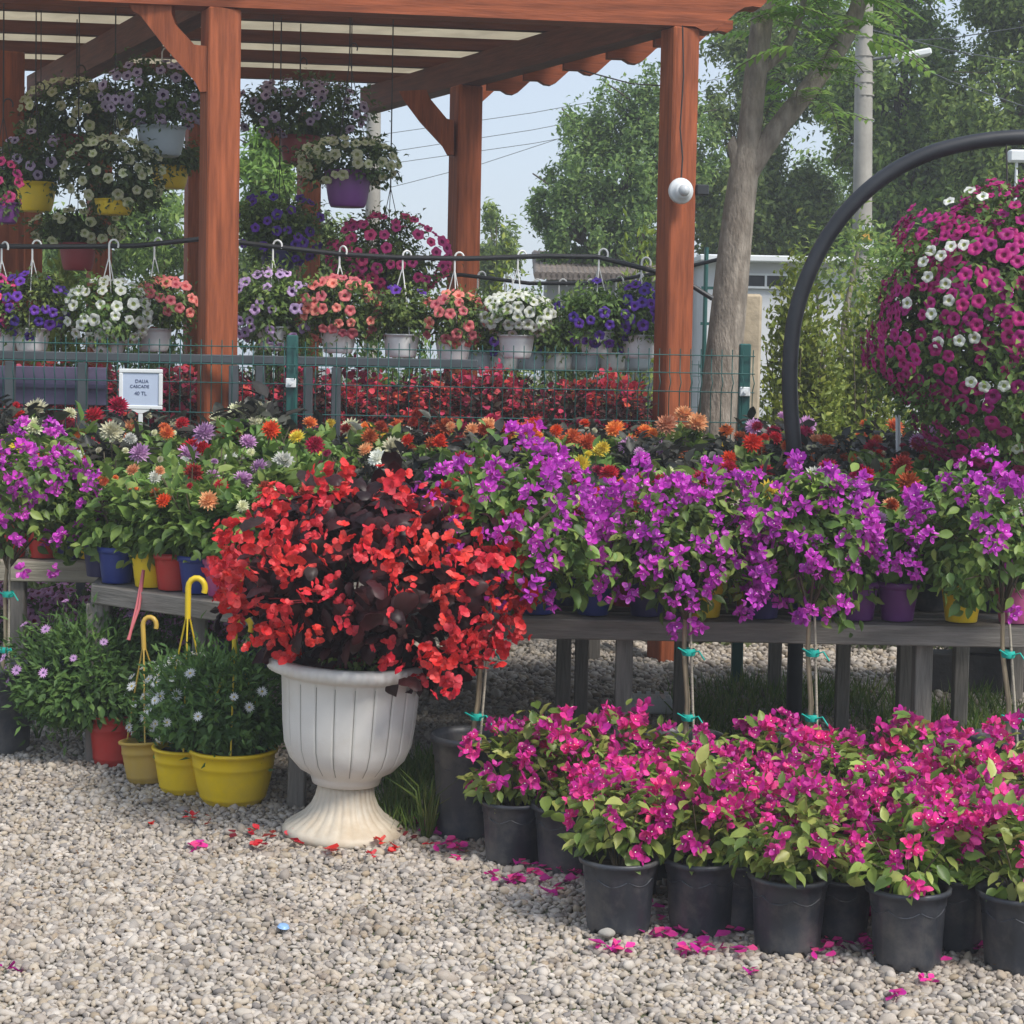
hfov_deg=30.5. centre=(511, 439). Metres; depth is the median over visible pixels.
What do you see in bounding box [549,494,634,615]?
dahlia plant
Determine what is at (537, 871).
fallen petals
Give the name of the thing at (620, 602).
dahlia plant
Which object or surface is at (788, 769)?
potted bougainvillea
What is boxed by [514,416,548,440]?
dahlia plant
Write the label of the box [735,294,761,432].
stone post
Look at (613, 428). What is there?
dahlia plant
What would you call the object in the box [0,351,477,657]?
timber railing
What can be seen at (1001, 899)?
potted bougainvillea
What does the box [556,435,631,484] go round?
dahlia plant
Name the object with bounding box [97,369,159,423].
red begonia
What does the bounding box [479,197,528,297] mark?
leafy tree
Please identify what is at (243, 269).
leafy tree
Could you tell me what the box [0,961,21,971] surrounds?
fallen petals
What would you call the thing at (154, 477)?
dahlia plant
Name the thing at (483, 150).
overhead wire
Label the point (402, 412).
red begonia
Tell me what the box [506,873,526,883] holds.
fallen petals
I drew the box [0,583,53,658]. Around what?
flowering plant
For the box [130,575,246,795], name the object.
daisy pot
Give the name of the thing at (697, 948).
fallen petals
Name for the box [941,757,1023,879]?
potted bougainvillea
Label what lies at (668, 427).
dahlia plant
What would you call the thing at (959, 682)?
display table
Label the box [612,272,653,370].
hanging basket
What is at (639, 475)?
dahlia plant
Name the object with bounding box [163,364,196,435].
red begonia
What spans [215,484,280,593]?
dahlia plant
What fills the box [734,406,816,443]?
dahlia plant
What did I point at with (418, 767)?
grass
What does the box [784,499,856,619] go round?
dahlia plant
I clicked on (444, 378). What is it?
red begonia
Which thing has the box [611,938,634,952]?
fallen petals
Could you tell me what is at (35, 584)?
flowering plant
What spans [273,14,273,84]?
hanging wire
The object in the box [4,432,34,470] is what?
dahlia plant
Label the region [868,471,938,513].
dahlia plant
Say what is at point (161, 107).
hanging basket
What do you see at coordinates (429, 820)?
grass tuft
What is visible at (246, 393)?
red begonia
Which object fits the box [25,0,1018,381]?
sky
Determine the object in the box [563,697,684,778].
potted bougainvillea
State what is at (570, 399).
red begonia
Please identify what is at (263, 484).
dahlia plant
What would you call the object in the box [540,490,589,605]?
dahlia plant
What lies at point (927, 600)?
dahlia plant
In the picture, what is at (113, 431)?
dahlia plant
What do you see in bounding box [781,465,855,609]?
dahlia plant
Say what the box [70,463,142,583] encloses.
dahlia plant
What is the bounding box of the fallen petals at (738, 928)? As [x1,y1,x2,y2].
[724,925,744,930]
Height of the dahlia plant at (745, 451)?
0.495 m
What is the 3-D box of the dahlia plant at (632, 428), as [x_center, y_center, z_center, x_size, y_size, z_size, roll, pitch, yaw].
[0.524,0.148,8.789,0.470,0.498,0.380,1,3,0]
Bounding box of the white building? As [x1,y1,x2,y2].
[690,254,923,439]
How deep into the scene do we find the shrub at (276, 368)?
12.83 m
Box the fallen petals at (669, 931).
[652,926,677,937]
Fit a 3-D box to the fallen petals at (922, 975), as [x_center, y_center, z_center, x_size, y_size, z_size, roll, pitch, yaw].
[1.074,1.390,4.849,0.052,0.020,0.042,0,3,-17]
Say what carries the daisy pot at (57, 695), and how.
on the gravel at (26, 820)
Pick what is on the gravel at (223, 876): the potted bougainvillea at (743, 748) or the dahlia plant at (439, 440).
the potted bougainvillea at (743, 748)
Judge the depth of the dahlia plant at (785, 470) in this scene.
7.46 m
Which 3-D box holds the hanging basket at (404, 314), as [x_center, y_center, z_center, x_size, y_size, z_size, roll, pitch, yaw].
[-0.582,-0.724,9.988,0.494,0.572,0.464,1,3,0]
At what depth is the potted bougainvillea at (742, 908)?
5.25 m
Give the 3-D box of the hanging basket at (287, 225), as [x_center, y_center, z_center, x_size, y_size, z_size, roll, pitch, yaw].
[-1.319,-1.653,10.626,0.732,1.463,0.547,1,3,0]
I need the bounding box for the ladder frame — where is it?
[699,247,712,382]
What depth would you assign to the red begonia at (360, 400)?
9.70 m
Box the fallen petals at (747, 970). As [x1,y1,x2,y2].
[743,966,758,974]
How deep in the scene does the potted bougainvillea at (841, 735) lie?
5.99 m
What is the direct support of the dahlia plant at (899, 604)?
on the display table at (918, 637)
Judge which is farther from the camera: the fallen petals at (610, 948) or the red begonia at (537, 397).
the red begonia at (537, 397)
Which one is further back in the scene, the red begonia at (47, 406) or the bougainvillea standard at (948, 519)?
the red begonia at (47, 406)
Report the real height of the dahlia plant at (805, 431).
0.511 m
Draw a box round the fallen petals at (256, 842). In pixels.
[250,839,262,845]
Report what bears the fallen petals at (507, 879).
on the gravel at (223, 876)
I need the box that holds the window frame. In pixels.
[748,273,794,288]
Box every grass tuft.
[31,721,43,738]
[386,769,455,837]
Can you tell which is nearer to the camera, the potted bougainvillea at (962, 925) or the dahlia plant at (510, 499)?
the potted bougainvillea at (962, 925)
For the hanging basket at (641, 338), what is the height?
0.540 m
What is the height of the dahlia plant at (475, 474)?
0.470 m
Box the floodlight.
[1007,149,1023,292]
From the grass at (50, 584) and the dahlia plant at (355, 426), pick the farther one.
the grass at (50, 584)
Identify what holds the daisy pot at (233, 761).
on the gravel at (26, 820)
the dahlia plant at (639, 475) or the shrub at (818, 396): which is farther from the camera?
the shrub at (818, 396)
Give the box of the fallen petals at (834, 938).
[820,935,841,942]
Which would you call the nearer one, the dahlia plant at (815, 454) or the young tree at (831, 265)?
the dahlia plant at (815, 454)
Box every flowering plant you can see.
[0,581,3,622]
[0,582,119,669]
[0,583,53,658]
[1,582,75,652]
[38,582,142,623]
[53,583,155,647]
[114,607,191,664]
[157,614,223,654]
[163,616,239,653]
[208,620,266,670]
[208,626,248,654]
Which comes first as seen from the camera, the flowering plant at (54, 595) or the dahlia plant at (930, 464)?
the dahlia plant at (930, 464)
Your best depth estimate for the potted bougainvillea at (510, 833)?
5.89 m
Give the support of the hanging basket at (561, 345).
hanging from the hanging rail at (709, 261)
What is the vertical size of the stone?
0.029 m
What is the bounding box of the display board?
[0,366,106,405]
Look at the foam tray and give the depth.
8.28 m
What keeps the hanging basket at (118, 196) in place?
hanging from the pergola
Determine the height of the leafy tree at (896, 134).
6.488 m
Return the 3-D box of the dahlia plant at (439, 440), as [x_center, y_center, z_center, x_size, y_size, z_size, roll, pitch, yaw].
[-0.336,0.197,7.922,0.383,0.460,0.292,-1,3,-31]
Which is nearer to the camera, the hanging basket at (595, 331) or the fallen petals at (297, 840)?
the fallen petals at (297, 840)
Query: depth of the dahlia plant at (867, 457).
7.83 m
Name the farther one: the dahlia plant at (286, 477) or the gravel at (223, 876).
the dahlia plant at (286, 477)
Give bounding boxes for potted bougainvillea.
[457,710,555,865]
[496,703,573,803]
[506,700,623,875]
[541,728,630,824]
[541,756,686,936]
[562,741,674,894]
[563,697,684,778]
[606,739,709,880]
[634,743,772,937]
[641,714,749,787]
[645,728,759,845]
[680,757,781,932]
[681,733,787,828]
[714,707,832,794]
[714,771,872,957]
[738,758,845,837]
[757,725,867,838]
[776,771,890,942]
[800,724,896,814]
[831,767,983,972]
[833,754,939,912]
[861,752,952,813]
[863,704,967,782]
[873,761,967,870]
[881,773,1017,953]
[917,734,1005,791]
[938,753,1023,849]
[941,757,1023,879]
[951,708,1023,783]
[954,782,1023,976]
[994,751,1023,787]
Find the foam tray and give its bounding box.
[632,691,671,713]
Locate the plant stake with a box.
[895,415,900,453]
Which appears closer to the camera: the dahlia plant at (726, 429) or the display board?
the dahlia plant at (726, 429)
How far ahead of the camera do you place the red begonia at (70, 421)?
9.69 m
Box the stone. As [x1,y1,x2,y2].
[598,928,614,937]
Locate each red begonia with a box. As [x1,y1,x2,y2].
[16,364,64,434]
[24,361,74,439]
[56,405,107,428]
[88,362,118,440]
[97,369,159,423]
[115,375,177,425]
[143,365,196,432]
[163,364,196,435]
[186,388,196,425]
[239,368,285,398]
[239,378,285,411]
[265,384,302,425]
[276,366,341,429]
[278,382,323,422]
[298,378,355,423]
[319,354,384,435]
[324,379,378,440]
[341,369,393,423]
[363,382,426,433]
[369,386,414,415]
[381,371,442,440]
[409,379,464,433]
[420,369,468,414]
[421,369,483,424]
[449,358,519,431]
[462,369,507,416]
[464,363,538,422]
[500,374,557,411]
[500,389,556,440]
[518,389,569,425]
[534,379,605,431]
[550,379,594,422]
[557,377,618,427]
[583,364,656,433]
[590,367,644,430]
[608,383,652,433]
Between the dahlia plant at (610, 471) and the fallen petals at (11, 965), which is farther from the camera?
the dahlia plant at (610, 471)
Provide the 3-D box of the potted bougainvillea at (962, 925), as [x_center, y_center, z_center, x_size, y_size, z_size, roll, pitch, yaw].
[1.221,1.162,5.171,0.395,0.476,0.346,4,4,39]
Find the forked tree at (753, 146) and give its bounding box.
[697,0,945,446]
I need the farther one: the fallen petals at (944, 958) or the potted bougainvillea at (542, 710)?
the potted bougainvillea at (542, 710)
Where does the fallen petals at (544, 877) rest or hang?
on the gravel at (223, 876)
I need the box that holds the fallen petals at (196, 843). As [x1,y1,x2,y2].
[188,840,207,852]
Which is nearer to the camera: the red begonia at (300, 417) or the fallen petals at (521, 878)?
the fallen petals at (521, 878)
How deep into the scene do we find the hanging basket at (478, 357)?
11.29 m
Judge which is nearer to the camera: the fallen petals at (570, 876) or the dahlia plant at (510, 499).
the fallen petals at (570, 876)
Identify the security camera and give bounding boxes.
[695,184,708,195]
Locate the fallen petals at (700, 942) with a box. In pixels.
[690,940,705,947]
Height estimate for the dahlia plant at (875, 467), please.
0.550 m
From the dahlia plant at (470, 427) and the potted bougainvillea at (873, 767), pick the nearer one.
the potted bougainvillea at (873, 767)
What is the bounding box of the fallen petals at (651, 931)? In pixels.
[639,929,657,936]
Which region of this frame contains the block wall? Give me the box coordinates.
[932,647,1023,694]
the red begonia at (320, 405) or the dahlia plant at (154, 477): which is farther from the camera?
the red begonia at (320, 405)
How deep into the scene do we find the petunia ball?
7.40 m
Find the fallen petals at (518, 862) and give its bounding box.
[513,858,529,865]
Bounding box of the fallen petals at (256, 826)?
[247,824,258,834]
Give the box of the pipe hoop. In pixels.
[782,129,1023,726]
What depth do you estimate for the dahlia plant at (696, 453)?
8.26 m
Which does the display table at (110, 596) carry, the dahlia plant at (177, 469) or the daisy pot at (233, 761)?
the dahlia plant at (177, 469)
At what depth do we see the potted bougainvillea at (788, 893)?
5.05 m
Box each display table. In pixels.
[0,540,98,659]
[85,573,254,762]
[287,582,1023,807]
[462,641,1023,732]
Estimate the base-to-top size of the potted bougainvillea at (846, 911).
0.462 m
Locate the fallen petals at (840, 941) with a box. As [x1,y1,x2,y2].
[824,938,846,948]
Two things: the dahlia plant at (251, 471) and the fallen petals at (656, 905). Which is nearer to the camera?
the fallen petals at (656, 905)
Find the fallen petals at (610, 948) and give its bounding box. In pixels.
[606,944,619,951]
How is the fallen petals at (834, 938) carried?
on the gravel at (223, 876)
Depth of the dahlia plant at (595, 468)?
7.46 m
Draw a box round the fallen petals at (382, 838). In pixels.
[373,835,385,843]
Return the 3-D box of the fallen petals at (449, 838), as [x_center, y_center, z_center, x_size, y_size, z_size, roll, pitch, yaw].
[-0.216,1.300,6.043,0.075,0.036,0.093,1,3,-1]
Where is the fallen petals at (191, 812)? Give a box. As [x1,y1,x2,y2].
[183,810,197,817]
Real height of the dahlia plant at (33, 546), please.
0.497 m
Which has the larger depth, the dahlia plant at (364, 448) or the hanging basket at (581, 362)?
the hanging basket at (581, 362)
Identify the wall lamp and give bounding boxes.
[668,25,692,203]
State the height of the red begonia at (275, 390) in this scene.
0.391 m
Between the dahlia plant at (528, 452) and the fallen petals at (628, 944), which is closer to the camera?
the fallen petals at (628, 944)
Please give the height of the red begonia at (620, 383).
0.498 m
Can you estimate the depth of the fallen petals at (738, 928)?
5.24 m
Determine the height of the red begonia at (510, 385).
0.518 m
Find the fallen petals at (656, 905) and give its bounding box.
[652,898,664,906]
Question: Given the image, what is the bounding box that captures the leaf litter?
[0,726,1012,1023]
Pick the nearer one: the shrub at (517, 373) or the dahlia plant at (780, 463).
the dahlia plant at (780, 463)
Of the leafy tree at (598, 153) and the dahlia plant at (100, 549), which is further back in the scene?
the leafy tree at (598, 153)
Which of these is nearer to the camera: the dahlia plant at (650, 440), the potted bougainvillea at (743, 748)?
the potted bougainvillea at (743, 748)
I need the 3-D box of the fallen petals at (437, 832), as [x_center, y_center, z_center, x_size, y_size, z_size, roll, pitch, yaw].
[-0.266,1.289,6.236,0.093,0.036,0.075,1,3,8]
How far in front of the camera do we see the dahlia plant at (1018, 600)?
6.57 m
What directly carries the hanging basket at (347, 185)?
hanging from the pergola
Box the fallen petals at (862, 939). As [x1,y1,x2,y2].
[856,933,871,942]
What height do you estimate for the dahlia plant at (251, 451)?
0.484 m
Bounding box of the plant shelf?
[1,582,599,659]
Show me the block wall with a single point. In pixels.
(983, 660)
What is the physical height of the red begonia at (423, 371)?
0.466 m
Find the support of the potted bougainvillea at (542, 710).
on the gravel at (26, 820)
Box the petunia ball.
[847,144,1023,481]
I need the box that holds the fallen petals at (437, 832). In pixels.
[418,827,441,834]
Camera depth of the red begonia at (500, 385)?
10.21 m
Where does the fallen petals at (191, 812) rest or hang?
on the gravel at (26, 820)
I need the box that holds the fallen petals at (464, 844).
[455,841,467,850]
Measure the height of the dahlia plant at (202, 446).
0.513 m
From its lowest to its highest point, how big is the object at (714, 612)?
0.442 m
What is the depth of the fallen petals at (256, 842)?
6.00 m
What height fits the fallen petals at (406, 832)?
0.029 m
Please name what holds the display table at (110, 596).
on the gravel at (26, 820)
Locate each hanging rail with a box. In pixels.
[0,237,713,299]
[411,258,716,284]
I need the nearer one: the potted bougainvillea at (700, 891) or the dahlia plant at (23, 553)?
the potted bougainvillea at (700, 891)
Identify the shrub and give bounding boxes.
[27,215,85,410]
[83,216,197,415]
[239,159,321,394]
[327,204,441,412]
[480,211,539,400]
[523,231,631,414]
[605,197,656,425]
[759,208,860,438]
[759,302,914,432]
[824,234,911,448]
[880,313,950,445]
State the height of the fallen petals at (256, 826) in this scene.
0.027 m
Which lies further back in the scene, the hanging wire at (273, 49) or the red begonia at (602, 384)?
the hanging wire at (273, 49)
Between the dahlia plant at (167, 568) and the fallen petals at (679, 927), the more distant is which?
the dahlia plant at (167, 568)
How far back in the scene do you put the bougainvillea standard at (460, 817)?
6.14 m
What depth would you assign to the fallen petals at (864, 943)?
5.13 m
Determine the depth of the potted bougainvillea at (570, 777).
5.83 m
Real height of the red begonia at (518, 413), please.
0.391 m
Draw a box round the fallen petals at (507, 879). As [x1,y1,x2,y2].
[499,870,520,883]
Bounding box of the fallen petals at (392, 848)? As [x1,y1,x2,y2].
[387,841,399,851]
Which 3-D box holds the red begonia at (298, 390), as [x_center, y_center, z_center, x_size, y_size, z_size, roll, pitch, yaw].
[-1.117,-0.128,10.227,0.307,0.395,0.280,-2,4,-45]
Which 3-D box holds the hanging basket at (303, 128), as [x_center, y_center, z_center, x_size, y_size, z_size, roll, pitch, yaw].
[-1.232,-1.993,10.822,1.069,0.801,0.784,1,3,0]
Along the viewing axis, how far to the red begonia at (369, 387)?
9.96 m
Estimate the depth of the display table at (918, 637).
6.56 m
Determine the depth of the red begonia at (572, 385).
10.18 m
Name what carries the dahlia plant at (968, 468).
on the display table at (959, 682)
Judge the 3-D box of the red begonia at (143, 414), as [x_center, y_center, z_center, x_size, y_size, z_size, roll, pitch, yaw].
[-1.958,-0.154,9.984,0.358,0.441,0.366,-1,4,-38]
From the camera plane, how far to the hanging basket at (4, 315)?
9.91 m
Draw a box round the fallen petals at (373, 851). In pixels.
[365,849,377,857]
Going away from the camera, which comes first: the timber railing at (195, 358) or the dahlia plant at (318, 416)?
the dahlia plant at (318, 416)
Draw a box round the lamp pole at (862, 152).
[850,4,931,391]
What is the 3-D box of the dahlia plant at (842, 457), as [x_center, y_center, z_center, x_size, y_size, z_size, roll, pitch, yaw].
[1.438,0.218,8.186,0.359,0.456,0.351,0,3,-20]
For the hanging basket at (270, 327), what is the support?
hanging from the hanging rail at (707, 295)
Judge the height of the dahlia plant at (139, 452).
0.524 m
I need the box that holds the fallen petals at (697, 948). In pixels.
[690,942,715,955]
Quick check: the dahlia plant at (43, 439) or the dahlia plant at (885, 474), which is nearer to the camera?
the dahlia plant at (885, 474)
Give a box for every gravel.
[0,698,1023,849]
[0,834,1023,1023]
[37,605,1023,715]
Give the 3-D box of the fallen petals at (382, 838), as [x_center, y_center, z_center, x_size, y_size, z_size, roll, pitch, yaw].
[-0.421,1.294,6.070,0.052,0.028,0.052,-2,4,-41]
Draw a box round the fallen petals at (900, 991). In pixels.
[885,988,906,1000]
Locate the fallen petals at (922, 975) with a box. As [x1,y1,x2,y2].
[918,972,939,982]
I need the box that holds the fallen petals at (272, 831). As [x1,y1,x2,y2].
[262,830,275,836]
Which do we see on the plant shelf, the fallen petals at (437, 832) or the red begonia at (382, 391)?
the red begonia at (382, 391)
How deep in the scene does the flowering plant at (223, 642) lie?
9.35 m
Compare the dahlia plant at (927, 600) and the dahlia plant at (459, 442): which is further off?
the dahlia plant at (459, 442)
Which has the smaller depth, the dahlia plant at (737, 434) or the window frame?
the dahlia plant at (737, 434)
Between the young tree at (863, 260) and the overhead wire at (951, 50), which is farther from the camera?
the overhead wire at (951, 50)
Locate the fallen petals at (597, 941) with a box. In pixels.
[588,938,624,949]
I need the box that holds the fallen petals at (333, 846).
[323,843,338,850]
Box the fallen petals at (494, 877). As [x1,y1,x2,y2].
[484,869,498,880]
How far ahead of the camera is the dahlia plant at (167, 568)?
7.01 m
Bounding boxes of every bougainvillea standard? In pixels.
[0,415,112,754]
[411,419,631,841]
[574,451,794,770]
[718,448,890,783]
[883,443,1023,779]
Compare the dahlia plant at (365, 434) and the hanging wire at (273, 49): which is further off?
the hanging wire at (273, 49)
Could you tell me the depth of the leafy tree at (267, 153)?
16.73 m
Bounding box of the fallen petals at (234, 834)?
[228,829,236,837]
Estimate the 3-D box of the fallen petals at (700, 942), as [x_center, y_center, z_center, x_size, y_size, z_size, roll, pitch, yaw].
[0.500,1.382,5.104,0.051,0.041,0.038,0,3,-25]
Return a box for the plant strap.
[127,570,144,639]
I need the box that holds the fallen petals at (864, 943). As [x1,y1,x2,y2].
[844,936,872,947]
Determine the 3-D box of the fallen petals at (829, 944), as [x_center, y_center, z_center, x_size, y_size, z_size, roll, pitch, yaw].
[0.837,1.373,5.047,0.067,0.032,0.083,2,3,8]
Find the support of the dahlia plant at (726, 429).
on the display table at (959, 682)
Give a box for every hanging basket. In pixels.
[0,3,30,225]
[0,10,83,212]
[0,240,73,350]
[0,241,25,350]
[8,19,133,163]
[12,7,139,270]
[43,8,175,228]
[49,239,160,352]
[80,43,199,157]
[133,237,197,351]
[135,55,199,189]
[238,239,334,365]
[239,17,339,275]
[240,24,390,163]
[278,17,408,208]
[286,245,392,356]
[316,19,463,301]
[360,250,440,357]
[415,251,491,358]
[434,271,497,370]
[469,250,558,358]
[476,276,536,370]
[492,278,561,373]
[533,278,578,372]
[551,248,651,358]
[553,279,599,370]
[598,276,626,370]
[612,257,654,358]
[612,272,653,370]
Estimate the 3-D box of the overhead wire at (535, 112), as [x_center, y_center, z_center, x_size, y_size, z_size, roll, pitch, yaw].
[0.303,-4.958,27.778,11.956,2.178,0.009,1,3,0]
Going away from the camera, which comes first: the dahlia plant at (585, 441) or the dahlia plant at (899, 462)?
the dahlia plant at (899, 462)
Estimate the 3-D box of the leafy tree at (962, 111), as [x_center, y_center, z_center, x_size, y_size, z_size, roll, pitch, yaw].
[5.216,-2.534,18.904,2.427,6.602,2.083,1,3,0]
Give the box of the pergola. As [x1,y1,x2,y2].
[0,0,766,662]
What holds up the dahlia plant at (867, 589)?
on the display table at (918, 637)
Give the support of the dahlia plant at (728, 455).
on the display table at (959, 682)
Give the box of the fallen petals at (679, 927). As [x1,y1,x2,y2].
[674,925,687,936]
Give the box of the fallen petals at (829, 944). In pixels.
[811,941,835,958]
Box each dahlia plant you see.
[0,394,70,444]
[0,449,39,556]
[2,443,76,558]
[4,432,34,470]
[7,397,80,446]
[28,431,86,462]
[34,447,85,558]
[53,446,119,558]
[54,457,132,576]
[58,396,151,458]
[58,417,164,471]
[61,432,155,517]
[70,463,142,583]
[79,409,193,448]
[103,464,168,587]
[107,439,199,482]
[117,455,241,554]
[122,422,183,457]
[122,469,172,489]
[123,462,203,590]
[148,476,231,593]
[152,444,186,465]
[164,417,240,457]
[169,411,223,444]
[173,421,257,473]
[173,442,247,486]
[181,486,249,596]
[192,440,238,461]
[195,381,307,453]
[198,471,255,492]
[215,416,304,462]
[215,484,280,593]
[225,440,295,471]
[235,464,299,487]
[236,447,287,467]
[237,480,313,559]
[245,458,331,496]
[256,416,344,467]
[276,429,342,474]
[287,435,353,507]
[299,410,384,446]
[308,417,387,451]
[328,420,418,478]
[332,436,402,507]
[344,418,412,452]
[346,442,376,507]
[365,440,456,487]
[381,407,462,445]
[397,436,438,459]
[401,432,450,485]
[421,417,497,451]
[427,447,527,491]
[444,413,513,444]
[444,468,510,495]
[446,418,528,472]
[469,464,532,595]
[505,499,586,614]
[511,420,576,481]
[511,432,550,445]
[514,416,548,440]
[516,478,580,499]
[538,408,610,439]
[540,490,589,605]
[548,428,602,475]
[549,418,619,458]
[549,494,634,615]
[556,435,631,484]
[559,463,611,497]
[573,464,646,508]
[578,419,659,438]
[598,424,680,454]
[600,420,656,475]
[607,470,663,496]
[610,430,708,479]
[611,492,647,606]
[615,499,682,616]
[635,467,714,509]
[644,405,717,459]
[649,471,734,608]
[674,456,738,488]
[676,450,753,479]
[679,451,699,459]
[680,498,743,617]
[699,423,775,467]
[699,431,746,457]
[713,480,735,597]
[720,497,797,618]
[726,431,785,480]
[731,464,789,488]
[731,479,778,607]
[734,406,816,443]
[752,421,813,451]
[753,457,833,597]
[754,422,822,469]
[767,453,850,485]
[781,433,857,471]
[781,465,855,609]
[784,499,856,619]
[806,456,896,519]
[808,426,859,457]
[815,438,864,466]
[819,498,903,620]
[845,449,910,472]
[849,418,930,457]
[850,417,904,446]
[850,462,909,495]
[856,437,924,461]
[856,497,898,610]
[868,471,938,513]
[871,503,936,621]
[890,453,971,497]
[899,446,949,476]
[907,507,943,611]
[908,425,981,473]
[936,533,1005,622]
[953,451,1010,485]
[969,436,1021,467]
[982,495,1023,612]
[988,502,1023,623]
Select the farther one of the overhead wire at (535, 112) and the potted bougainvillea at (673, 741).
the overhead wire at (535, 112)
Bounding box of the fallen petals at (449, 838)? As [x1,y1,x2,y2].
[433,835,455,851]
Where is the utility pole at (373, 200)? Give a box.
[363,83,380,395]
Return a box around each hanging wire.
[40,10,41,84]
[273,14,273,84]
[351,17,352,91]
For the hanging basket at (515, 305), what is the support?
hanging from the hanging rail at (707, 295)
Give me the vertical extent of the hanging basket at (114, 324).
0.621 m
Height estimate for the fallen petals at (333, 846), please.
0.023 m
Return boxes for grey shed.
[532,250,655,427]
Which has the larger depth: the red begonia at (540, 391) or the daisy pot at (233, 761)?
the red begonia at (540, 391)
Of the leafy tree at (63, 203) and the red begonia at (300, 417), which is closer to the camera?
the red begonia at (300, 417)
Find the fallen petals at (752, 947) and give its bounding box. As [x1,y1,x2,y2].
[731,944,757,952]
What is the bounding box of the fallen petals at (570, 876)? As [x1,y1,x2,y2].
[563,872,578,882]
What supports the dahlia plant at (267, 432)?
on the display table at (110, 596)
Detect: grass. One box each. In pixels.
[0,582,249,655]
[29,563,346,587]
[374,737,511,832]
[657,662,1023,776]
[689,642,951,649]
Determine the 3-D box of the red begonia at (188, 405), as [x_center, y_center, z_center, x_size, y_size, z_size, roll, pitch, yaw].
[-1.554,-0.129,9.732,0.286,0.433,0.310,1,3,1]
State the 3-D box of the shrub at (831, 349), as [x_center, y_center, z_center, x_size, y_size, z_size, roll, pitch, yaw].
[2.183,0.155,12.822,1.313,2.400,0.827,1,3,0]
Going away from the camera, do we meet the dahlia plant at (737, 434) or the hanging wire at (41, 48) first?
the dahlia plant at (737, 434)
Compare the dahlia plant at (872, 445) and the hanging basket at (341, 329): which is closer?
the dahlia plant at (872, 445)
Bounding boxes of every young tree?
[777,200,900,433]
[826,218,926,334]
[830,222,908,429]
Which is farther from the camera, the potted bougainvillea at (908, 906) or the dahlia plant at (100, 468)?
the dahlia plant at (100, 468)
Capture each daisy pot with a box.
[0,593,190,767]
[108,615,173,784]
[109,610,286,807]
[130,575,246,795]
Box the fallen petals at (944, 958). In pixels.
[941,956,951,960]
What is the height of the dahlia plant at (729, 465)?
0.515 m
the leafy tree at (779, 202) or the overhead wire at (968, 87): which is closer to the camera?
the overhead wire at (968, 87)
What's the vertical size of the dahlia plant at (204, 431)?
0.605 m
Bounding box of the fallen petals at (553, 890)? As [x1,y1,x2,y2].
[539,882,563,895]
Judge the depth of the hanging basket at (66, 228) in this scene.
10.37 m
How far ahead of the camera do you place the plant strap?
6.99 m
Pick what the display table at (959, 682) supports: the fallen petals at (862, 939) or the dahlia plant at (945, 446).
the dahlia plant at (945, 446)
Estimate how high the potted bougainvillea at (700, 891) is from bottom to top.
0.528 m
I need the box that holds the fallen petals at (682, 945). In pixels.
[675,941,690,957]
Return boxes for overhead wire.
[165,75,908,195]
[322,90,705,204]
[340,92,725,159]
[353,54,850,138]
[580,69,659,85]
[873,26,1023,42]
[873,30,1023,62]
[875,47,1023,106]
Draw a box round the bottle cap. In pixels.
[277,923,288,929]
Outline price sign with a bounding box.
[119,369,162,422]
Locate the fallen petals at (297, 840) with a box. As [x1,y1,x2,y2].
[290,838,303,843]
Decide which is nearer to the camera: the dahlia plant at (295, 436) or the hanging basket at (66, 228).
the dahlia plant at (295, 436)
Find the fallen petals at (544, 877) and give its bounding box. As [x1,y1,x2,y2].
[538,873,552,881]
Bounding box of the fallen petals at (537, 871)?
[525,867,543,874]
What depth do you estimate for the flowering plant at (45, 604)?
8.98 m
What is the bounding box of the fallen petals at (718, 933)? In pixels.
[697,930,729,941]
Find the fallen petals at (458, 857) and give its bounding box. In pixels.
[448,854,460,860]
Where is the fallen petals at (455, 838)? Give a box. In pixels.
[446,837,467,847]
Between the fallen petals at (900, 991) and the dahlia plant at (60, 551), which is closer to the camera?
the fallen petals at (900, 991)
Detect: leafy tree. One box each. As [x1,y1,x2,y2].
[42,175,183,394]
[42,201,85,340]
[238,206,362,376]
[239,123,296,381]
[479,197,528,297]
[520,58,729,267]
[694,0,854,255]
[781,114,996,330]
[805,0,971,316]
[912,0,1023,444]
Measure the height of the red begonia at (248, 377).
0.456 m
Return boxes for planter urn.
[201,451,550,850]
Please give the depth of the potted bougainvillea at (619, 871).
5.21 m
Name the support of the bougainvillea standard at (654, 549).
on the gravel at (26, 820)
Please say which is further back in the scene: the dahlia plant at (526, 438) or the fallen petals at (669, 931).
the dahlia plant at (526, 438)
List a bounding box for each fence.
[0,335,754,682]
[58,351,699,411]
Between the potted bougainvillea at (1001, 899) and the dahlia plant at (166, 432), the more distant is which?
the dahlia plant at (166, 432)
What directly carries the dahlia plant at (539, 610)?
on the display table at (918, 637)
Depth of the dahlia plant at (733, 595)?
7.12 m
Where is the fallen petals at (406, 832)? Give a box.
[399,828,416,837]
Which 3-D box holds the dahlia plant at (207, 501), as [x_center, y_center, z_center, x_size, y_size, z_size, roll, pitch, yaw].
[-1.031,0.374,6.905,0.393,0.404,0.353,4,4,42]
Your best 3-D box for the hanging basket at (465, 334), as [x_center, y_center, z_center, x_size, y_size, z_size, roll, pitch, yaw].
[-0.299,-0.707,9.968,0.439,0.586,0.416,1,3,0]
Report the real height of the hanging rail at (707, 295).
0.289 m
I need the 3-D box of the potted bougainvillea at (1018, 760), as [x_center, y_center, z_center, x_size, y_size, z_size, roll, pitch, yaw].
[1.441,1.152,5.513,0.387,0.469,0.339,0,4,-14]

